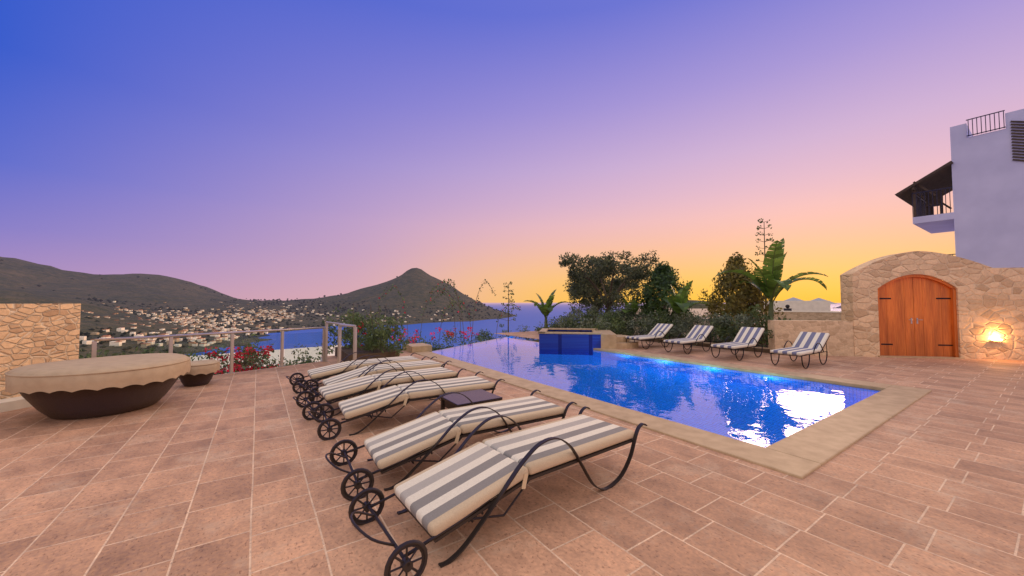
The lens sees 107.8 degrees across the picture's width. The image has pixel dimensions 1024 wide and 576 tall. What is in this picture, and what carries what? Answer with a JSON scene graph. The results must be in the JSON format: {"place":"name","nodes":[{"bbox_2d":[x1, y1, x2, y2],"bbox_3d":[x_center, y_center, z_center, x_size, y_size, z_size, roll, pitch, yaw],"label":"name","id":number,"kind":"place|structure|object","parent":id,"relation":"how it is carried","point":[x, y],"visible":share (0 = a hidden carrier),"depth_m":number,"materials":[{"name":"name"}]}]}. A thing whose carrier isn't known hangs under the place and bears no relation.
{"place":"outdoors","nodes":[
{"label":"outdoors","id":0,"kind":"place"},
{"bbox_2d":[0,257,840,358],"bbox_3d":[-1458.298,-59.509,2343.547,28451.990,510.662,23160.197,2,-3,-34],"label":"hills","id":1,"kind":"structure","parent":0,"point":[414,286],"depth_m":2029.32,"materials":[{"name":"green plant"}]},
{"bbox_2d":[0,259,512,357],"bbox_3d":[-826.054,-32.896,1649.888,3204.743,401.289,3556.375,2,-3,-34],"label":"hillside trees","id":2,"kind":"object","parent":1,"relation":"on","point":[170,320],"visible":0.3,"depth_m":1706.83,"materials":[{"name":"green plant"}]},
{"bbox_2d":[178,345,337,378],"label":"wall","id":3,"kind":"structure","parent":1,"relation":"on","point":[288,355],"depth_m":28.10,"materials":[{"name":"white paint"}]},
{"bbox_2d":[79,301,459,347],"bbox_3d":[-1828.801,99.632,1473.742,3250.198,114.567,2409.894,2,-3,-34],"label":"town houses","id":4,"kind":"structure","parent":1,"relation":"on","point":[183,321],"depth_m":1237.75,"materials":[{"name":"white"}]},
{"bbox_2d":[0,331,1023,575],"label":"terrace floor","id":5,"kind":"structure","parent":0,"point":[230,475],"depth_m":2.96,"materials":[{"name":"tile"}]},
{"bbox_2d":[0,396,31,412],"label":"ledge","id":6,"kind":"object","parent":5,"relation":"on","point":[14,403],"depth_m":5.37,"materials":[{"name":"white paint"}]},
{"bbox_2d":[0,304,80,399],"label":"stone wall","id":7,"kind":"structure","parent":5,"relation":"on","point":[30,334],"depth_m":5.78,"materials":[{"name":"beige stone"}]},
{"bbox_2d":[4,353,190,418],"bbox_3d":[-5.847,1.397,5.404,1.803,0.705,1.808,2,-3,-34],"label":"round daybed","id":8,"kind":"object","parent":5,"relation":"on","point":[84,388],"visible":1,"depth_m":4.88,"materials":[{"name":"fabric"}]},
{"bbox_2d":[179,359,219,386],"bbox_3d":[-5.902,1.595,6.992,0.683,0.431,0.688,2,-3,-34],"label":"rattan ottoman","id":9,"kind":"object","parent":5,"relation":"on","point":[201,372],"visible":0.66,"depth_m":6.84,"materials":[{"name":"fabric"}]},
{"bbox_2d":[79,334,335,379],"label":"flowering bushes","id":10,"kind":"object","parent":5,"relation":"on","point":[248,359],"visible":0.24,"depth_m":9.93,"materials":[{"name":"green plant"}]},
{"bbox_2d":[91,327,324,373],"bbox_3d":[-6.111,1.403,8.144,4.143,0.904,0.100,3,-4,-54],"label":"railing","id":11,"kind":"object","parent":5,"relation":"on","point":[94,349],"depth_m":8.11,"materials":[{"name":"grey metal"}]},
{"bbox_2d":[324,321,356,361],"bbox_3d":[-4.152,1.365,8.981,0.100,1.044,2.219,2,-3,-42],"label":"gate frame","id":12,"kind":"object","parent":5,"relation":"on","point":[326,339],"visible":0.59,"depth_m":9.72,"materials":[{"name":"silver metal"}]},
{"bbox_2d":[337,324,355,362],"bbox_3d":[-3.682,1.340,8.334,0.650,1.044,0.100,-1,-3,31],"label":"gate frame","id":13,"kind":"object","parent":5,"relation":"on","point":[339,342],"depth_m":8.44,"materials":[{"name":"silver metal"}]},
{"bbox_2d":[286,351,428,393],"bbox_3d":[-2.928,1.552,7.235,2.490,0.562,0.780,2,-3,-34],"label":"sun lounger","id":14,"kind":"object","parent":5,"relation":"on","point":[322,373],"visible":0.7,"depth_m":6.92,"materials":[{"name":"white fabric"}]},
{"bbox_2d":[335,345,398,361],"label":"wall","id":15,"kind":"structure","parent":5,"relation":"on","point":[345,351],"depth_m":9.71,"materials":[{"name":"white paint"}]},
{"bbox_2d":[322,303,408,355],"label":"planter shrubs","id":16,"kind":"object","parent":15,"relation":"on","point":[373,335],"visible":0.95,"depth_m":9.99,"materials":[{"name":"green plant"}]},
{"bbox_2d":[300,355,450,401],"bbox_3d":[-2.360,1.530,6.664,2.490,0.562,0.780,2,-3,-35],"label":"sun lounger","id":17,"kind":"object","parent":5,"relation":"on","point":[383,368],"visible":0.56,"depth_m":6.50,"materials":[{"name":"white fabric"}]},
{"bbox_2d":[293,363,465,419],"bbox_3d":[-1.981,1.498,5.821,2.490,0.562,0.780,2,-3,-36],"label":"sun lounger","id":18,"kind":"object","parent":5,"relation":"on","point":[337,392],"visible":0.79,"depth_m":5.54,"materials":[{"name":"white fabric"}]},
{"bbox_2d":[308,371,504,440],"bbox_3d":[-1.347,1.468,5.060,2.490,0.562,0.780,1,-3,-31],"label":"sun lounger","id":19,"kind":"object","parent":5,"relation":"on","point":[382,399],"visible":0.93,"depth_m":4.80,"materials":[{"name":"white fabric"}]},
{"bbox_2d":[325,390,576,500],"bbox_3d":[-0.515,1.420,3.799,2.490,0.562,0.780,1,-3,-32],"label":"sun lounger","id":20,"kind":"object","parent":5,"relation":"on","point":[412,441],"visible":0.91,"depth_m":3.54,"materials":[{"name":"white fabric"}]},
{"bbox_2d":[379,279,541,350],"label":"plants","id":21,"kind":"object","parent":5,"relation":"on","point":[484,335],"depth_m":17.05,"materials":[{"name":"green plant"}]},
{"bbox_2d":[439,389,501,409],"bbox_3d":[-0.528,1.547,4.724,0.620,0.352,0.550,2,-3,-34],"label":"side table","id":22,"kind":"object","parent":5,"relation":"on","point":[456,400],"visible":0.49,"depth_m":4.67,"materials":[{"name":"brown"}]},
{"bbox_2d":[348,406,646,575],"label":"sun lounger","id":23,"kind":"object","parent":5,"relation":"on","point":[457,489],"visible":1,"depth_m":2.65,"materials":[{"name":"white fabric"}]},
{"bbox_2d":[499,281,516,336],"bbox_3d":[-0.186,1.473,19.621,0.896,3.649,0.922,2,-3,-34],"label":"agave flower stalk","id":24,"kind":"object","parent":5,"relation":"on","point":[508,311],"visible":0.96,"depth_m":19.67,"materials":[{"name":"green plant"}]},
{"bbox_2d":[523,290,568,327],"bbox_3d":[1.563,1.405,18.842,2.169,2.737,2.143,2,-3,-34],"label":"banana plant","id":25,"kind":"object","parent":5,"relation":"on","point":[546,309],"visible":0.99,"depth_m":18.71,"materials":[{"name":"green plant"}]},
{"bbox_2d":[538,328,638,349],"bbox_3d":[2.750,2.395,13.454,3.430,1.730,2.160,0,-2,9],"label":"hot tub","id":26,"kind":"object","parent":5,"relation":"on","point":[596,338],"visible":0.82,"depth_m":12.54,"materials":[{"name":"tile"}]},
{"bbox_2d":[547,331,591,331],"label":"jacuzzi water","id":27,"kind":"structure","parent":26,"relation":"in","point":[569,331],"depth_m":14.09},
{"bbox_2d":[563,273,629,318],"bbox_3d":[5.026,0.901,22.103,4.124,4.219,3.910,2,-3,-34],"label":"olive tree","id":28,"kind":"object","parent":5,"relation":"on","point":[616,281],"visible":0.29,"depth_m":21.68,"materials":[{"name":"green plant"}]},
{"bbox_2d":[559,250,658,313],"bbox_3d":[4.894,0.453,18.332,4.546,4.819,5.140,-1,-2,23],"label":"olive tree","id":29,"kind":"object","parent":5,"relation":"on","point":[605,266],"visible":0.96,"depth_m":17.66,"materials":[{"name":"green plant"}]},
{"bbox_2d":[615,292,642,332],"bbox_3d":[5.362,1.329,16.915,1.075,2.350,2.060,0,-2,0],"label":"banana plant","id":30,"kind":"object","parent":5,"relation":"on","point":[635,305],"visible":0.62,"depth_m":16.68,"materials":[{"name":"green plant"}]},
{"bbox_2d":[625,323,672,348],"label":"sun lounger","id":31,"kind":"object","parent":5,"relation":"on","point":[658,331],"visible":0.91,"depth_m":12.96,"materials":[{"name":"white fabric"}]},
{"bbox_2d":[538,327,769,352],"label":"wall","id":32,"kind":"structure","parent":5,"relation":"on","point":[745,349],"depth_m":12.93,"materials":[{"name":"beige stone"}]},
{"bbox_2d":[717,327,757,345],"bbox_3d":[7.407,1.525,12.362,1.489,0.688,1.500,-1,-2,25],"label":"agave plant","id":33,"kind":"object","parent":32,"relation":"on","point":[732,333],"visible":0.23,"depth_m":12.29,"materials":[{"name":"green plant"}]},
{"bbox_2d":[533,302,790,346],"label":"planter shrubs","id":34,"kind":"object","parent":5,"relation":"on","point":[719,320],"visible":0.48,"depth_m":13.88,"materials":[{"name":"green plant"}]},
{"bbox_2d":[539,303,641,335],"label":"shrubs","id":35,"kind":"object","parent":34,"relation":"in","point":[600,323],"visible":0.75,"depth_m":16.14,"materials":[{"name":"green plant"}]},
{"bbox_2d":[637,261,692,336],"bbox_3d":[6.841,0.738,16.574,2.684,3.900,2.660,2,-3,-34],"label":"thuja tree","id":36,"kind":"object","parent":5,"relation":"on","point":[663,277],"visible":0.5,"depth_m":16.15,"materials":[{"name":"green plant"}]},
{"bbox_2d":[404,343,931,478],"bbox_3d":[1.907,1.948,9.250,5.830,0.500,10.630,2,-3,-34],"label":"pool coping","id":37,"kind":"object","parent":5,"relation":"on","point":[804,452],"visible":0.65,"depth_m":4.84,"materials":[{"name":"stone"}]},
{"bbox_2d":[657,280,709,338],"bbox_3d":[6.315,1.065,14.531,1.956,2.684,1.990,2,-3,-34],"label":"banana plant","id":38,"kind":"object","parent":5,"relation":"on","point":[679,304],"visible":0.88,"depth_m":14.29,"materials":[{"name":"green plant"}]},
{"bbox_2d":[663,325,713,353],"bbox_3d":[5.561,1.600,11.717,1.843,0.786,0.645,2,-3,-35],"label":"sun lounger","id":39,"kind":"object","parent":5,"relation":"on","point":[698,333],"visible":1,"depth_m":11.80,"materials":[{"name":"white fabric"}]},
{"bbox_2d":[711,327,764,360],"bbox_3d":[6.372,1.543,10.501,1.828,0.806,0.645,1,-3,-34],"label":"sun lounger","id":40,"kind":"object","parent":5,"relation":"on","point":[747,337],"visible":1,"depth_m":10.61,"materials":[{"name":"white fabric"}]},
{"bbox_2d":[696,252,785,343],"bbox_3d":[8.682,0.636,14.150,2.648,4.080,2.816,2,-3,-34],"label":"thuja tree","id":41,"kind":"object","parent":5,"relation":"on","point":[745,296],"visible":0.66,"depth_m":13.93,"materials":[{"name":"green plant"}]},
{"bbox_2d":[755,218,773,321],"bbox_3d":[9.563,-0.280,14.197,0.913,4.735,0.919,2,-3,-34],"label":"agave flower stalk","id":42,"kind":"object","parent":5,"relation":"on","point":[758,239],"visible":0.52,"depth_m":14.22,"materials":[{"name":"green plant"}]},
{"bbox_2d":[715,238,827,344],"bbox_3d":[8.821,0.291,12.560,2.606,4.081,2.791,2,-3,-34],"label":"banana plant","id":43,"kind":"object","parent":5,"relation":"on","point":[771,285],"visible":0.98,"depth_m":12.39,"materials":[{"name":"green plant"}]},
{"bbox_2d":[770,332,829,368],"bbox_3d":[7.186,1.520,9.285,1.863,0.758,0.645,1,-3,-33],"label":"sun lounger","id":44,"kind":"object","parent":5,"relation":"on","point":[806,343],"visible":1,"depth_m":9.37,"materials":[{"name":"white fabric"}]},
{"bbox_2d":[878,355,964,358],"bbox_3d":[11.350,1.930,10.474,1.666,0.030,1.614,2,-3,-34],"label":"door threshold","id":45,"kind":"object","parent":5,"relation":"on","point":[921,357],"depth_m":10.38,"materials":[{"name":"beige stone"}]},
{"bbox_2d":[840,251,1023,359],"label":"stone wall","id":46,"kind":"structure","parent":5,"relation":"on","point":[990,303],"depth_m":10.26,"materials":[{"name":"beige stone"}]},
{"bbox_2d":[878,274,958,356],"bbox_3d":[11.351,0.782,10.523,1.920,2.328,0.110,0,-2,10],"label":"arched door","id":47,"kind":"structure","parent":46,"relation":"attached to","point":[913,296],"depth_m":10.53,"materials":[{"name":"brown wood"}]},
{"bbox_2d":[879,298,952,345],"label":"door hinges","id":48,"kind":"object","parent":47,"relation":"attached to","point":[938,344],"depth_m":10.45,"materials":[{"name":"black metal"}]},
{"bbox_2d":[990,339,1002,341],"bbox_3d":[13.063,1.423,10.066,0.220,0.063,0.070,0,-2,10],"label":"wall light","id":49,"kind":"object","parent":46,"relation":"attached to","point":[993,340],"depth_m":10.04,"materials":[{"name":"white glass"}]},
{"bbox_2d":[950,109,1023,267],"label":"villa block","id":50,"kind":"structure","parent":5,"relation":"on","point":[988,186],"depth_m":13.50,"materials":[{"name":"white paint"}]},
{"bbox_2d":[913,212,954,233],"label":"balcony","id":51,"kind":"structure","parent":50,"relation":"attached to","point":[938,223],"depth_m":15.01,"materials":[{"name":"white paint"}]},
{"bbox_2d":[912,110,1005,255],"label":"villa railings","id":52,"kind":"object","parent":50,"relation":"attached to","point":[920,206],"visible":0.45,"depth_m":14.55,"materials":[{"name":"black metal"}]},
{"bbox_2d":[895,121,1023,216],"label":"villa pergola","id":53,"kind":"object","parent":50,"relation":"attached to","point":[940,177],"visible":0.71,"depth_m":15.04,"materials":[{"name":"brown wood"}]},
{"bbox_2d":[0,0,1023,302],"label":"sky","id":54,"kind":"structure","parent":0,"point":[239,149],"materials":[{"name":"blue"}]},
{"bbox_2d":[188,303,840,355],"bbox_3d":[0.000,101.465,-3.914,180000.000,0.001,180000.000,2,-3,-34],"label":"sea water","id":55,"kind":"structure","parent":0,"point":[530,315],"depth_m":1399.90,"materials":[{"name":"blue liquid"}]},
{"bbox_2d":[623,301,841,343],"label":"wall","id":56,"kind":"structure","parent":0,"point":[811,310],"depth_m":23.58,"materials":[{"name":"beige paint"}]},
{"bbox_2d":[663,320,854,355],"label":"stone planter wall","id":57,"kind":"structure","parent":0,"point":[840,342],"depth_m":10.84,"materials":[{"name":"beige stone"}]},
{"bbox_2d":[784,297,836,303],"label":"neighbour parasols","id":58,"kind":"object","parent":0,"point":[796,299],"visible":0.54,"depth_m":32.80,"materials":[{"name":"fabric"}]},
{"bbox_3d":[1.356,2.985,10.785,5.728,1.945,12.893,2,-3,-34],"label":"pool basin","id":59,"kind":"object","parent":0,"visible":0},
{"bbox_2d":[432,337,880,447],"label":"pool water","id":60,"kind":"structure","parent":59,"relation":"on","point":[762,410],"depth_m":6.92,"materials":[{"name":"blue liquid"}]}
]}

